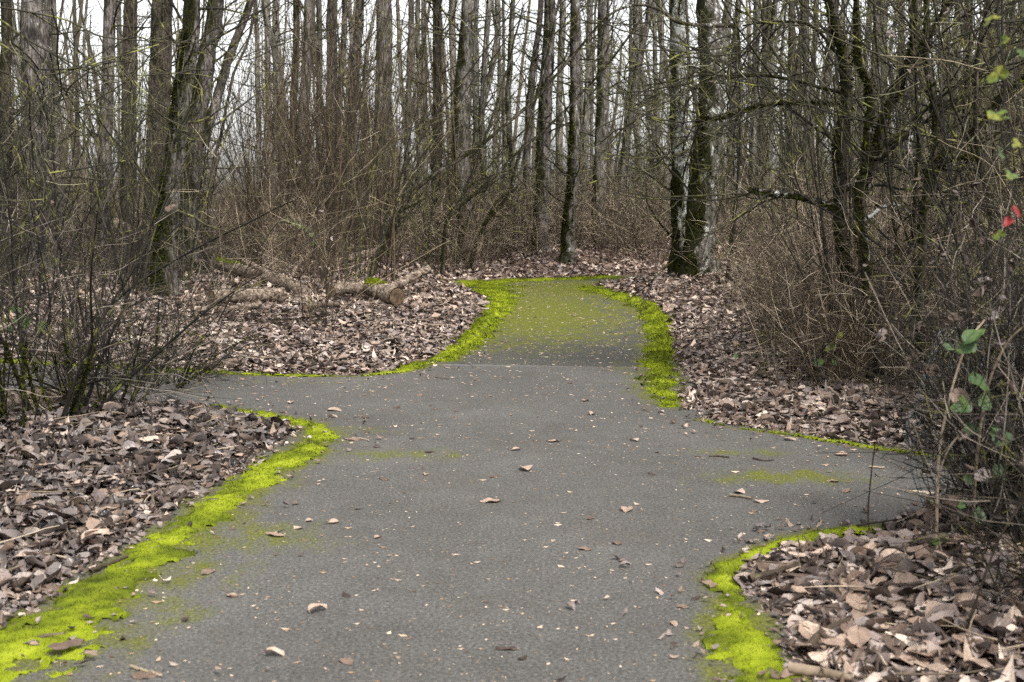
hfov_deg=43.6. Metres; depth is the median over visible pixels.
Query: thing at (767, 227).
bramble bush
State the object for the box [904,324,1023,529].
bush
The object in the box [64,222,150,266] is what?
bramble bush
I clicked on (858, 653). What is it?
fallen leaf
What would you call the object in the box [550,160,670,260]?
bramble bush
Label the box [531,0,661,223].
tree
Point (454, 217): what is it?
bramble bush
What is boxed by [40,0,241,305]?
sapling clump
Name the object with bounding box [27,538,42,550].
fallen leaf
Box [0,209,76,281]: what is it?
bramble bush
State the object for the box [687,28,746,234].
tree
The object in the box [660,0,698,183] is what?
tree
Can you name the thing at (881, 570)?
fallen leaf
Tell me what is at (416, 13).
tree
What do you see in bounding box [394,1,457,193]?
tree
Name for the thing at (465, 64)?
tree
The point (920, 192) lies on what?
bramble bush
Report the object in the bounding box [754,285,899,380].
bramble bush
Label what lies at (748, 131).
tree
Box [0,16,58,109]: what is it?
sapling clump
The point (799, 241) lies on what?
bramble bush
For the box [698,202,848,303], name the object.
bramble bush
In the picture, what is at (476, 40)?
tree
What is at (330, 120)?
sapling clump
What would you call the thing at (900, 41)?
tree
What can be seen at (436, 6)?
tree
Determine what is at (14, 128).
sapling clump
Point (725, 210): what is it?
bramble bush
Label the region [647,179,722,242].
bramble bush
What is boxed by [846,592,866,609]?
fallen leaf
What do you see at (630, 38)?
tree
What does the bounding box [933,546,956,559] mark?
fallen leaf
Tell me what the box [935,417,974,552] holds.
dead stalk
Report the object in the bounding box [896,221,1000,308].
bramble bush
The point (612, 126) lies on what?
tree
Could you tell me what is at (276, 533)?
fallen leaf
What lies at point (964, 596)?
fallen leaf
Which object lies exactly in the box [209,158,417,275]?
bramble bush
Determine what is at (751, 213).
bramble bush
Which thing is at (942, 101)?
sapling clump
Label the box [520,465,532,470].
fallen leaf
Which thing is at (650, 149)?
sapling clump
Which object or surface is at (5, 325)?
log
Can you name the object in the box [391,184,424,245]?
bramble bush
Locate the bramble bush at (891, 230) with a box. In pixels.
[672,158,1023,381]
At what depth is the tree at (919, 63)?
27.06 m
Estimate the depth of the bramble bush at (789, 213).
20.07 m
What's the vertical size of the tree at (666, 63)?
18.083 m
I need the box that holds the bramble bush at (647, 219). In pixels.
[558,164,671,251]
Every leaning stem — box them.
[318,0,664,276]
[366,0,653,275]
[384,0,572,263]
[432,0,623,270]
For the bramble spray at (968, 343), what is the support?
attached to the shrub at (965, 383)
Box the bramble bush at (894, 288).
[787,132,1023,390]
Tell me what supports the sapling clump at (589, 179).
on the ground
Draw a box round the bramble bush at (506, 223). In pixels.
[480,170,580,251]
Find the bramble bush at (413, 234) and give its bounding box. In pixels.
[391,196,453,252]
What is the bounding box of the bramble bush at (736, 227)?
[718,202,775,242]
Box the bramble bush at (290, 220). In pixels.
[228,158,381,263]
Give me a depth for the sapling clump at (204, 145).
27.50 m
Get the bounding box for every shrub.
[0,3,371,379]
[0,63,267,345]
[0,67,148,426]
[0,100,348,420]
[0,238,256,411]
[2,234,285,397]
[128,83,412,326]
[219,0,419,283]
[222,128,447,327]
[303,0,549,281]
[310,0,479,279]
[366,0,484,276]
[781,0,1023,419]
[796,130,1023,544]
[853,0,1023,343]
[855,292,1023,642]
[873,169,1023,462]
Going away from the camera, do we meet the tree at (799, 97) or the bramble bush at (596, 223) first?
the bramble bush at (596, 223)
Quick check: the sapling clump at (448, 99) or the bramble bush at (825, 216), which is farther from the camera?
the sapling clump at (448, 99)
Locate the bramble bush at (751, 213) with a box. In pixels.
[719,186,810,249]
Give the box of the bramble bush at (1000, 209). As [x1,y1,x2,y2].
[897,156,1023,236]
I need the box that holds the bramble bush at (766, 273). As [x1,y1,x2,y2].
[723,229,830,314]
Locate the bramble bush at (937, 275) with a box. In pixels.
[873,236,1020,325]
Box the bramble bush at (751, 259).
[714,212,800,293]
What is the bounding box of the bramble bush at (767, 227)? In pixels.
[710,159,885,294]
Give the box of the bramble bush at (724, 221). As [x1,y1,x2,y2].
[630,190,760,241]
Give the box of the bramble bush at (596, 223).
[548,158,669,251]
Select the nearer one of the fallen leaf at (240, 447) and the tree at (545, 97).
the fallen leaf at (240, 447)
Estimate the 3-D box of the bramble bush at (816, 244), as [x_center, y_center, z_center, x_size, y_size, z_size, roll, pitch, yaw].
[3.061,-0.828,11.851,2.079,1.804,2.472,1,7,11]
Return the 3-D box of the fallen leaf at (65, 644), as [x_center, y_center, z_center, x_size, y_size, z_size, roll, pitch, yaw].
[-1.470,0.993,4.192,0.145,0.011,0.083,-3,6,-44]
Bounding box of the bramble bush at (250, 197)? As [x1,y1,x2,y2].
[204,176,319,243]
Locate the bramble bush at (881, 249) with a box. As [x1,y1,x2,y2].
[783,194,979,306]
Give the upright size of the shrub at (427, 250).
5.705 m
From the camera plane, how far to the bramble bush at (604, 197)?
28.57 m
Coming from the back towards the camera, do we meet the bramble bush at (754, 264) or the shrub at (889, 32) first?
the bramble bush at (754, 264)
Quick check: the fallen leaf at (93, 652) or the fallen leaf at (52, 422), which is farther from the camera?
the fallen leaf at (52, 422)
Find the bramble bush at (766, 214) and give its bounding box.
[699,156,871,270]
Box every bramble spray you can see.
[6,305,46,331]
[262,218,322,277]
[734,307,850,381]
[930,463,1006,551]
[942,329,1012,485]
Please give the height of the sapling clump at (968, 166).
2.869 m
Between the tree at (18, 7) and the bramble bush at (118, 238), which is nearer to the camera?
the bramble bush at (118, 238)
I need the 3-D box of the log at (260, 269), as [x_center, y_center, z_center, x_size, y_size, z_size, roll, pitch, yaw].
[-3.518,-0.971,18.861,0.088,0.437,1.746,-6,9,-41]
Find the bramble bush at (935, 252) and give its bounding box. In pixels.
[869,204,1013,326]
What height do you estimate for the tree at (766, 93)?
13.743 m
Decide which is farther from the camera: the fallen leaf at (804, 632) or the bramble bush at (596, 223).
the bramble bush at (596, 223)
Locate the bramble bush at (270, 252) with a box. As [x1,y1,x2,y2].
[211,170,363,275]
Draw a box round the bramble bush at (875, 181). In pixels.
[753,132,1006,236]
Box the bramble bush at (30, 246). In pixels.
[0,207,57,273]
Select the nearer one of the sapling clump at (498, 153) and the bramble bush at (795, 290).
the bramble bush at (795, 290)
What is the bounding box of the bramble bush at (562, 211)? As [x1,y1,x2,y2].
[481,159,621,248]
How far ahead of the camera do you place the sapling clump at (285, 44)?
27.31 m
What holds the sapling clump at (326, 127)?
on the ground
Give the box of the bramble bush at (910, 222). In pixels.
[847,174,1014,267]
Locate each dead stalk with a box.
[867,444,875,531]
[935,319,984,549]
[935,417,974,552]
[967,500,1023,628]
[971,325,1023,552]
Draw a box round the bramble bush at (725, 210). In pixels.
[647,154,800,250]
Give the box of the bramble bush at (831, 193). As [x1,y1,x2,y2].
[753,158,911,241]
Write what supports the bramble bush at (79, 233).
on the ground
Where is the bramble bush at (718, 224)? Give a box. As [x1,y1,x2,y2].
[659,187,739,242]
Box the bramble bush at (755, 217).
[712,169,825,274]
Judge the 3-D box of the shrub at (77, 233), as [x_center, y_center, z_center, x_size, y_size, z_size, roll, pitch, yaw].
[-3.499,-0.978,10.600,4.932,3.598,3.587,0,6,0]
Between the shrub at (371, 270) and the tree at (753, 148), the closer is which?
the shrub at (371, 270)
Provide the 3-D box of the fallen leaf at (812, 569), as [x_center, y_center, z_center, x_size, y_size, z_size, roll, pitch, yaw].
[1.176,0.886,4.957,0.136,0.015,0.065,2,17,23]
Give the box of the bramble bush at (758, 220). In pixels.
[700,156,832,277]
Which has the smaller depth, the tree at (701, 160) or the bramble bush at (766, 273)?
the bramble bush at (766, 273)
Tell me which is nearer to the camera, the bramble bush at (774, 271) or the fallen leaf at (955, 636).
the fallen leaf at (955, 636)
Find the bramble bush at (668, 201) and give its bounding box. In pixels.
[588,146,758,245]
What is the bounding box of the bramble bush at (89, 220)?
[58,196,151,256]
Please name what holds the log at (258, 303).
on the ground
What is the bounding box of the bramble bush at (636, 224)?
[588,181,668,245]
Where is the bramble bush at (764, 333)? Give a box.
[709,211,907,351]
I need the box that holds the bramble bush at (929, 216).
[848,132,1016,242]
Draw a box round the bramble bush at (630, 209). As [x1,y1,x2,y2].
[583,173,669,239]
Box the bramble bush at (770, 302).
[701,218,888,350]
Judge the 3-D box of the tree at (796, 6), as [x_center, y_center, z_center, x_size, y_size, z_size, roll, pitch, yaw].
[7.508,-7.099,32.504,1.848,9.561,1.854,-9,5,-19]
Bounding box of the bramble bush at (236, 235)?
[211,195,270,261]
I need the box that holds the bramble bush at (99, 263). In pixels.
[46,223,139,286]
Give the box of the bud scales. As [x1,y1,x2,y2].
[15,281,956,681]
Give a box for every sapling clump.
[0,2,144,314]
[0,15,116,277]
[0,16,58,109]
[0,16,75,276]
[0,22,20,258]
[0,38,67,267]
[0,45,135,273]
[0,62,86,211]
[0,68,92,300]
[0,86,100,288]
[2,22,70,226]
[13,69,117,248]
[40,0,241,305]
[43,0,212,282]
[50,36,172,270]
[54,49,147,235]
[56,70,239,219]
[68,86,209,294]
[80,0,271,283]
[102,58,245,214]
[112,107,162,215]
[114,8,253,268]
[128,0,320,265]
[141,84,258,208]
[169,2,359,264]
[199,14,330,264]
[204,16,299,248]
[225,54,316,239]
[230,0,407,259]
[236,0,343,258]
[238,1,409,248]
[250,1,405,256]
[253,0,401,244]
[282,0,439,262]
[285,0,440,264]
[289,7,415,252]
[315,54,415,260]
[337,0,460,257]
[364,0,509,252]
[394,0,567,260]
[409,1,529,235]
[420,43,530,253]
[469,84,533,248]
[485,81,535,235]
[516,63,588,233]
[531,108,586,212]
[552,37,627,239]
[557,103,628,218]
[581,102,645,240]
[583,61,691,243]
[593,53,688,242]
[597,98,654,251]
[610,62,696,235]
[628,126,668,207]
[630,4,773,222]
[649,77,776,226]
[692,0,985,266]
[697,0,1003,367]
[709,0,907,284]
[720,2,832,212]
[740,2,867,218]
[754,1,956,262]
[756,49,874,195]
[764,0,955,191]
[771,0,1011,243]
[778,0,1009,258]
[795,1,1019,229]
[821,0,1016,224]
[827,26,959,192]
[832,1,928,200]
[835,2,953,228]
[842,0,1023,306]
[849,0,1023,237]
[875,64,1023,265]
[877,29,1023,275]
[903,3,1000,252]
[919,1,1023,224]
[930,20,1023,211]
[939,0,1023,210]
[948,3,1014,209]
[949,25,1009,206]
[953,0,1023,217]
[955,16,1023,217]
[958,0,1023,220]
[976,1,1023,189]
[988,8,1023,154]
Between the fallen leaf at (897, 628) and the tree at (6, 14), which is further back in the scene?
the tree at (6, 14)
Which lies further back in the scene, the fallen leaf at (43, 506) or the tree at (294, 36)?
the tree at (294, 36)
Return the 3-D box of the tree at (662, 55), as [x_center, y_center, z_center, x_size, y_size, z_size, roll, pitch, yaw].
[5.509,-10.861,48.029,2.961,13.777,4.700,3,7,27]
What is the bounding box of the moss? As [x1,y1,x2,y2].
[0,274,967,681]
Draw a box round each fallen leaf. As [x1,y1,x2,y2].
[11,552,25,559]
[13,490,31,506]
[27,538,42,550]
[36,549,58,558]
[39,504,58,510]
[42,638,84,649]
[45,421,62,425]
[55,502,64,507]
[68,479,87,484]
[77,528,109,543]
[85,649,96,655]
[86,517,100,528]
[88,538,100,543]
[93,436,101,440]
[98,488,107,494]
[100,506,116,509]
[103,504,120,509]
[104,523,130,525]
[111,486,121,492]
[115,430,127,439]
[126,671,161,678]
[160,428,177,431]
[170,427,186,432]
[191,465,207,469]
[201,569,214,574]
[205,453,222,458]
[237,444,243,452]
[264,647,284,655]
[266,531,284,536]
[307,603,326,611]
[327,518,338,522]
[328,407,341,410]
[339,657,352,664]
[342,591,350,597]
[344,437,359,440]
[480,497,500,501]
[492,646,516,649]
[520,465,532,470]
[578,546,591,549]
[621,506,632,512]
[670,620,677,626]
[677,604,688,607]
[691,595,699,600]
[756,558,768,570]
[756,563,786,568]
[764,551,781,560]
[770,550,785,554]
[778,579,793,583]
[787,572,819,580]
[788,552,812,556]
[789,585,812,594]
[794,621,830,633]
[794,642,825,650]
[797,601,834,619]
[798,566,831,572]
[798,620,812,639]
[799,558,817,565]
[807,545,827,554]
[807,652,827,661]
[816,637,844,646]
[819,549,831,562]
[827,566,844,578]
[832,587,845,599]
[834,451,847,454]
[837,623,849,629]
[841,577,856,585]
[843,544,851,549]
[844,582,874,591]
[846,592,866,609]
[846,623,871,648]
[850,646,865,664]
[851,608,866,617]
[852,594,869,604]
[853,538,868,545]
[854,549,866,563]
[854,649,880,654]
[862,608,887,616]
[863,543,876,550]
[865,555,882,564]
[869,562,891,574]
[870,575,888,584]
[879,632,895,639]
[880,624,889,629]
[887,562,896,568]
[888,623,908,633]
[893,654,914,660]
[898,650,945,656]
[905,616,924,622]
[906,545,923,551]
[914,631,928,635]
[922,553,938,560]
[924,591,945,595]
[930,549,947,559]
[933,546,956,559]
[934,564,970,573]
[935,634,964,644]
[950,632,971,647]
[951,593,980,613]
[954,535,970,540]
[958,623,978,627]
[972,636,999,654]
[977,572,992,587]
[997,588,1021,596]
[997,631,1015,637]
[1004,577,1017,587]
[1006,605,1022,624]
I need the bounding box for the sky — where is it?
[0,0,1016,195]
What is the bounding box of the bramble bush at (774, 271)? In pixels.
[715,223,879,324]
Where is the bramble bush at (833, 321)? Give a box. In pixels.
[738,254,913,374]
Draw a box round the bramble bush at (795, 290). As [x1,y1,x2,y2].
[736,228,918,340]
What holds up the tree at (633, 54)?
on the ground
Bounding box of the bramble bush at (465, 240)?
[379,165,519,275]
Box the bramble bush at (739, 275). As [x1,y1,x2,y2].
[698,230,817,316]
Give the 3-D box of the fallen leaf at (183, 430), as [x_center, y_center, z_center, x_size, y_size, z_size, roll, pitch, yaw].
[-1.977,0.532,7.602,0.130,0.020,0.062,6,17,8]
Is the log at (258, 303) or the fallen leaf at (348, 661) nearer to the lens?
the fallen leaf at (348, 661)
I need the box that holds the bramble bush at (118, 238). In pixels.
[69,198,151,274]
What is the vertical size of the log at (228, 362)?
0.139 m
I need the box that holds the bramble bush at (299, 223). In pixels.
[261,193,333,255]
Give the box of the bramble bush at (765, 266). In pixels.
[714,207,873,344]
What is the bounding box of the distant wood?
[0,0,1004,240]
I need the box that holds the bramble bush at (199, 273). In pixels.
[88,183,279,291]
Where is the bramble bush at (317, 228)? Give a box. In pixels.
[269,174,383,257]
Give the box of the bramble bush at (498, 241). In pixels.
[423,160,560,259]
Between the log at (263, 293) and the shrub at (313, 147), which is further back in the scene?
the shrub at (313, 147)
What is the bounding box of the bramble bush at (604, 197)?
[549,136,669,244]
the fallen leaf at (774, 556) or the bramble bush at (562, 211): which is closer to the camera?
the fallen leaf at (774, 556)
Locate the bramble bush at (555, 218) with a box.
[505,178,617,243]
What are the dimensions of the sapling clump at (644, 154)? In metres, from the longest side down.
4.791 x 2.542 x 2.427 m
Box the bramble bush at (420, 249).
[348,169,501,264]
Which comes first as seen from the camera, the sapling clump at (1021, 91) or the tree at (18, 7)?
the sapling clump at (1021, 91)
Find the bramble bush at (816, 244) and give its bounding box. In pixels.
[728,172,964,334]
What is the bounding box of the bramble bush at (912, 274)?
[830,184,1021,354]
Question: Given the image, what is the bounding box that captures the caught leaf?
[940,388,971,438]
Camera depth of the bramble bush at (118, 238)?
20.11 m
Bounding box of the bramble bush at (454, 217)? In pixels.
[369,169,518,258]
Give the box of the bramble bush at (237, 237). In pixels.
[202,185,295,265]
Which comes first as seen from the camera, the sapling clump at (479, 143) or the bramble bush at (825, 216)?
the bramble bush at (825, 216)
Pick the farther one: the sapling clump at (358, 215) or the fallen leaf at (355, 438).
the sapling clump at (358, 215)
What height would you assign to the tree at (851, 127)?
11.985 m
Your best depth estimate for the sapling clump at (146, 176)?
25.86 m
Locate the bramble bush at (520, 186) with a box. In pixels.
[413,152,558,257]
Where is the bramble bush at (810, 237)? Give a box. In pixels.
[715,154,934,329]
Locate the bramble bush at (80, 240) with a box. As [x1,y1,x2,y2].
[60,211,134,260]
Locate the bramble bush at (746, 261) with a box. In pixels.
[703,227,803,300]
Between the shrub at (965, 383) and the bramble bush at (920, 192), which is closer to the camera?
the shrub at (965, 383)
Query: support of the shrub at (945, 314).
on the ground
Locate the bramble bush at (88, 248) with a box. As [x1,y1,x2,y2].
[37,214,135,271]
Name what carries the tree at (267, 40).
on the ground
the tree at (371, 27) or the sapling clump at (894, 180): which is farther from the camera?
the tree at (371, 27)
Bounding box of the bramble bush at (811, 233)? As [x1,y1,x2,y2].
[741,144,1006,345]
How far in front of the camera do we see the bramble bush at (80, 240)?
24.52 m
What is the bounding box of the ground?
[0,196,1023,681]
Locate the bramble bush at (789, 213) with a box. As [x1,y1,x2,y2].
[744,187,851,251]
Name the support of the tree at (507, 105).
on the ground
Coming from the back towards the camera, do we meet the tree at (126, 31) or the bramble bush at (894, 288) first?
the tree at (126, 31)
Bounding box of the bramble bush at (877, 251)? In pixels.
[741,216,969,356]
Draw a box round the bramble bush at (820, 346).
[699,230,944,387]
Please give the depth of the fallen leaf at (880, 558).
4.89 m
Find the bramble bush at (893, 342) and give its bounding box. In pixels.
[816,242,982,400]
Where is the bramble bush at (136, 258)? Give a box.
[85,216,224,290]
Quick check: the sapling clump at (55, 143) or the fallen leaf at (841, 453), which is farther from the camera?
the sapling clump at (55, 143)
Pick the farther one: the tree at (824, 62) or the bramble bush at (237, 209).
the tree at (824, 62)
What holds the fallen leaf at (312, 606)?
on the path
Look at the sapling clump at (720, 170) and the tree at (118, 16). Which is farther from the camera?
the tree at (118, 16)
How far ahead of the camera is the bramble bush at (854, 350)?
9.17 m
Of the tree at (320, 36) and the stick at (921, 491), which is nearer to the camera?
the stick at (921, 491)
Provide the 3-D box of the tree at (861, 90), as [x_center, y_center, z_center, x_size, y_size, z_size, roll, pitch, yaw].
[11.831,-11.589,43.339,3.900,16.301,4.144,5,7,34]
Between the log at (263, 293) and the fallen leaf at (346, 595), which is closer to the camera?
the fallen leaf at (346, 595)
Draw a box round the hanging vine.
[984,0,1023,277]
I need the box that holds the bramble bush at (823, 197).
[755,169,931,243]
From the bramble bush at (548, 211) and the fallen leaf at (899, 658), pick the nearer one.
the fallen leaf at (899, 658)
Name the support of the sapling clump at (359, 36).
on the ground
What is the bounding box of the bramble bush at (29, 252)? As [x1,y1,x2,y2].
[0,218,69,282]
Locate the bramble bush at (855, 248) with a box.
[747,148,1015,330]
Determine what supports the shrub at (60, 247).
on the ground
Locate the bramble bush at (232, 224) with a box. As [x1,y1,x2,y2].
[158,173,290,258]
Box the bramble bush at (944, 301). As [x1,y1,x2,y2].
[879,243,1014,362]
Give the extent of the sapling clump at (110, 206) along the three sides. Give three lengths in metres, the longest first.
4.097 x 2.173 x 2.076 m
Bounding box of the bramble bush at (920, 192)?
[876,143,974,237]
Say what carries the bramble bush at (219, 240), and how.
on the ground
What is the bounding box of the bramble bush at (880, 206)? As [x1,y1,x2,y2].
[804,160,932,237]
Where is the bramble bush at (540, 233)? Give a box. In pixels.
[479,161,602,260]
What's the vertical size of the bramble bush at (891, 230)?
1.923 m
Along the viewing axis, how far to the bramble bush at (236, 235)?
25.37 m
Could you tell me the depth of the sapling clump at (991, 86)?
17.87 m
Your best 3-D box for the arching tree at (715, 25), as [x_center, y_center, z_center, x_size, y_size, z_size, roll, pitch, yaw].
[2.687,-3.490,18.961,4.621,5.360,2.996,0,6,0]
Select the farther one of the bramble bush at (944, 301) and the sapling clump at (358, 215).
the sapling clump at (358, 215)
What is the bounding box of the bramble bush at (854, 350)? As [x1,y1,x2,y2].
[777,262,969,393]
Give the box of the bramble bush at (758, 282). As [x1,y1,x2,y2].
[688,229,893,342]
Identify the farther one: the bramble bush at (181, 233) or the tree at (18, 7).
the tree at (18, 7)
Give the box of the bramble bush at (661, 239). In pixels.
[589,175,746,263]
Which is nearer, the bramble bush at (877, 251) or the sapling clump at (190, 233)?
the bramble bush at (877, 251)
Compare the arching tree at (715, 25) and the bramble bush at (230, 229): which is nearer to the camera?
the arching tree at (715, 25)
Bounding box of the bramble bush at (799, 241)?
[737,180,885,296]
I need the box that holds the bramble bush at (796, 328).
[676,206,915,389]
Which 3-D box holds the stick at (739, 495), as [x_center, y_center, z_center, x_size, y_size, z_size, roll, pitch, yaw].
[1.134,0.770,6.339,0.127,0.018,0.029,4,8,33]
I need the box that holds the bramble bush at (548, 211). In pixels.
[498,177,589,239]
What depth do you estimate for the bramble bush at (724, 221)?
28.73 m
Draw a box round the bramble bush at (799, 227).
[769,183,848,271]
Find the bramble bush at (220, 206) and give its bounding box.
[203,163,265,234]
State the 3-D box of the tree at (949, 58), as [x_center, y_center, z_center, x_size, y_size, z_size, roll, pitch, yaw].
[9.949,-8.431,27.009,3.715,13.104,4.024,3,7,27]
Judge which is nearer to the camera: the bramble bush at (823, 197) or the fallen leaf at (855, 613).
the fallen leaf at (855, 613)
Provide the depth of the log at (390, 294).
16.21 m
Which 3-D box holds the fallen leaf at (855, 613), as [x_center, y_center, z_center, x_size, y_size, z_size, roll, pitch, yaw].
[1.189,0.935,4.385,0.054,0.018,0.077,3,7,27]
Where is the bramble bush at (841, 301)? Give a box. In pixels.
[776,246,954,354]
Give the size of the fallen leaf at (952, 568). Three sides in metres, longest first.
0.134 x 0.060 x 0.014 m
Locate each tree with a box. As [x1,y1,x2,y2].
[0,0,82,220]
[0,0,83,249]
[0,0,275,284]
[1,0,158,272]
[11,0,19,192]
[12,0,118,241]
[49,8,92,212]
[50,0,95,195]
[53,0,182,263]
[60,0,245,229]
[62,0,140,209]
[62,0,172,206]
[63,0,295,296]
[66,0,182,257]
[100,0,310,270]
[109,0,368,275]
[114,0,179,196]
[201,0,285,217]
[202,0,367,250]
[218,0,370,253]
[219,0,301,204]
[221,0,323,219]
[241,0,314,218]
[242,0,366,192]
[243,0,295,181]
[249,0,411,241]
[280,0,370,239]
[281,0,375,232]
[281,1,350,189]
[309,0,403,200]
[310,0,429,248]
[314,0,423,257]
[338,1,400,223]
[359,0,500,257]
[360,0,452,243]
[363,0,520,261]
[390,0,445,225]
[390,3,431,230]
[392,0,491,240]
[393,0,537,251]
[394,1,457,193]
[398,0,495,192]
[402,0,542,250]
[405,0,530,218]
[442,0,583,247]
[473,0,594,243]
[475,0,670,264]
[480,0,526,214]
[488,0,615,250]
[490,0,536,218]
[501,0,695,246]
[505,0,627,237]
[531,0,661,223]
[533,1,596,190]
[539,0,852,282]
[549,0,694,242]
[550,0,965,356]
[555,1,625,194]
[565,3,639,187]
[568,0,636,196]
[583,0,597,189]
[586,0,777,274]
[591,0,667,205]
[607,0,692,195]
[607,0,696,206]
[609,0,666,199]
[610,2,665,211]
[612,0,687,197]
[615,0,847,276]
[615,13,696,182]
[644,0,690,138]
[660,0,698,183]
[665,0,1023,387]
[668,0,800,219]
[685,0,1023,370]
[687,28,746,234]
[690,5,785,222]
[693,0,810,235]
[694,0,1023,360]
[717,0,1023,381]
[718,0,784,234]
[720,0,748,199]
[721,0,787,211]
[721,28,798,207]
[723,0,812,231]
[724,0,811,208]
[725,0,834,213]
[725,0,834,234]
[735,0,850,182]
[738,0,818,206]
[744,1,832,204]
[749,0,834,187]
[763,0,865,200]
[765,0,859,203]
[773,7,824,203]
[775,4,860,174]
[779,2,888,195]
[780,0,828,183]
[789,0,943,209]
[801,0,846,167]
[805,0,883,192]
[815,1,871,183]
[829,0,931,143]
[836,2,869,162]
[847,1,919,166]
[848,1,939,177]
[855,0,924,184]
[861,0,931,197]
[862,0,986,197]
[885,0,1003,187]
[888,0,973,123]
[894,0,954,171]
[911,0,1015,176]
[934,0,1003,171]
[937,0,1015,206]
[940,0,1001,195]
[941,0,1000,111]
[965,1,1023,248]
[975,0,1017,205]
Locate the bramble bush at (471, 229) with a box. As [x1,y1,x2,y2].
[386,161,549,264]
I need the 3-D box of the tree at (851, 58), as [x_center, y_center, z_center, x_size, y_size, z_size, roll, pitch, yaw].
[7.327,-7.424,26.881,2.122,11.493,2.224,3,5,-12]
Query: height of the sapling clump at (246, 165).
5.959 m
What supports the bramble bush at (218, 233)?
on the ground
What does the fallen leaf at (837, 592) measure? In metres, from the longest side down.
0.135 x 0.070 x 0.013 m
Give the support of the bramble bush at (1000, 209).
on the ground
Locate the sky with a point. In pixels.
(143, 4)
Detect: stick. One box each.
[38,631,65,637]
[88,555,128,573]
[129,664,161,675]
[171,479,193,510]
[709,455,728,457]
[729,493,752,498]
[747,561,808,581]
[752,457,773,460]
[788,661,856,681]
[797,609,865,655]
[905,489,934,493]
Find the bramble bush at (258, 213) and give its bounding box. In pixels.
[217,175,315,255]
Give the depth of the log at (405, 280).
18.13 m
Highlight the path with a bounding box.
[0,275,990,681]
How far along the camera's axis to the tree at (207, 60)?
21.59 m
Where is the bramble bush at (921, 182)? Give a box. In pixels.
[808,127,1022,236]
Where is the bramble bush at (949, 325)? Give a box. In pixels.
[892,273,1013,381]
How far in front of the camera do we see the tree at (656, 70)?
37.30 m
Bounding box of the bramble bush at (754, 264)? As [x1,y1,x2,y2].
[658,185,883,335]
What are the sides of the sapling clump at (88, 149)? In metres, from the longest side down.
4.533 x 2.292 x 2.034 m
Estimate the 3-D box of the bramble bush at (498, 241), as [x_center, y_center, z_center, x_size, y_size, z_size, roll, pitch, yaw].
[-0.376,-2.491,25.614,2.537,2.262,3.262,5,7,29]
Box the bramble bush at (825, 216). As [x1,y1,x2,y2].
[792,171,901,235]
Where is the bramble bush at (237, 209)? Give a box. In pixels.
[204,174,286,254]
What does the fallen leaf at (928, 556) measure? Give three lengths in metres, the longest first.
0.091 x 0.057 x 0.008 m
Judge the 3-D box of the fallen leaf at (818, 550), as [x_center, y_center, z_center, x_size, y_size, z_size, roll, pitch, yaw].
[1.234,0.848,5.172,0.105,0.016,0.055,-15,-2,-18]
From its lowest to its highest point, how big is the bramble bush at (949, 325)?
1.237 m
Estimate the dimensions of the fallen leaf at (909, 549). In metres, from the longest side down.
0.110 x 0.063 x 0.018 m
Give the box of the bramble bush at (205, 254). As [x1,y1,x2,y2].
[123,195,267,276]
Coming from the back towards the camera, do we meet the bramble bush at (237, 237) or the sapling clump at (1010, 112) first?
the bramble bush at (237, 237)
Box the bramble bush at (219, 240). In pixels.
[152,212,243,257]
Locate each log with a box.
[0,324,65,336]
[4,387,113,407]
[113,218,151,245]
[190,301,261,312]
[194,259,212,265]
[206,357,240,367]
[207,287,286,304]
[213,256,259,278]
[241,259,267,271]
[260,270,317,294]
[289,259,301,276]
[303,301,338,308]
[327,282,363,296]
[331,247,376,265]
[363,277,404,305]
[390,265,431,287]
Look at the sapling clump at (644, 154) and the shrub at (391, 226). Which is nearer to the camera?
the shrub at (391, 226)
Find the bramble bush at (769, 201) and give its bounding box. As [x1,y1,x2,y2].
[689,123,911,268]
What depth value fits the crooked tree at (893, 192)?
9.54 m
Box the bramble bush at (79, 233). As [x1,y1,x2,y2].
[9,182,138,267]
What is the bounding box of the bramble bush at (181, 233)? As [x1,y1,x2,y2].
[84,190,242,266]
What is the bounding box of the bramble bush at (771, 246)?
[739,214,829,269]
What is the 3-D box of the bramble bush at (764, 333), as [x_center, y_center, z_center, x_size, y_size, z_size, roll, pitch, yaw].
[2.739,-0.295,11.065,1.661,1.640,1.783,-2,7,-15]
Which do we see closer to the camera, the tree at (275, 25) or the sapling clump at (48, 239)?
the sapling clump at (48, 239)
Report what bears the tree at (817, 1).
on the ground
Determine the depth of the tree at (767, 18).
32.48 m
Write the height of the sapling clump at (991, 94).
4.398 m
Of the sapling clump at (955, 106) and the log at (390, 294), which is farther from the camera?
the log at (390, 294)
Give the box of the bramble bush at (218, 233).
[141,193,278,266]
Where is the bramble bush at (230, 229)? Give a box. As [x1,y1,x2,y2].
[202,201,267,257]

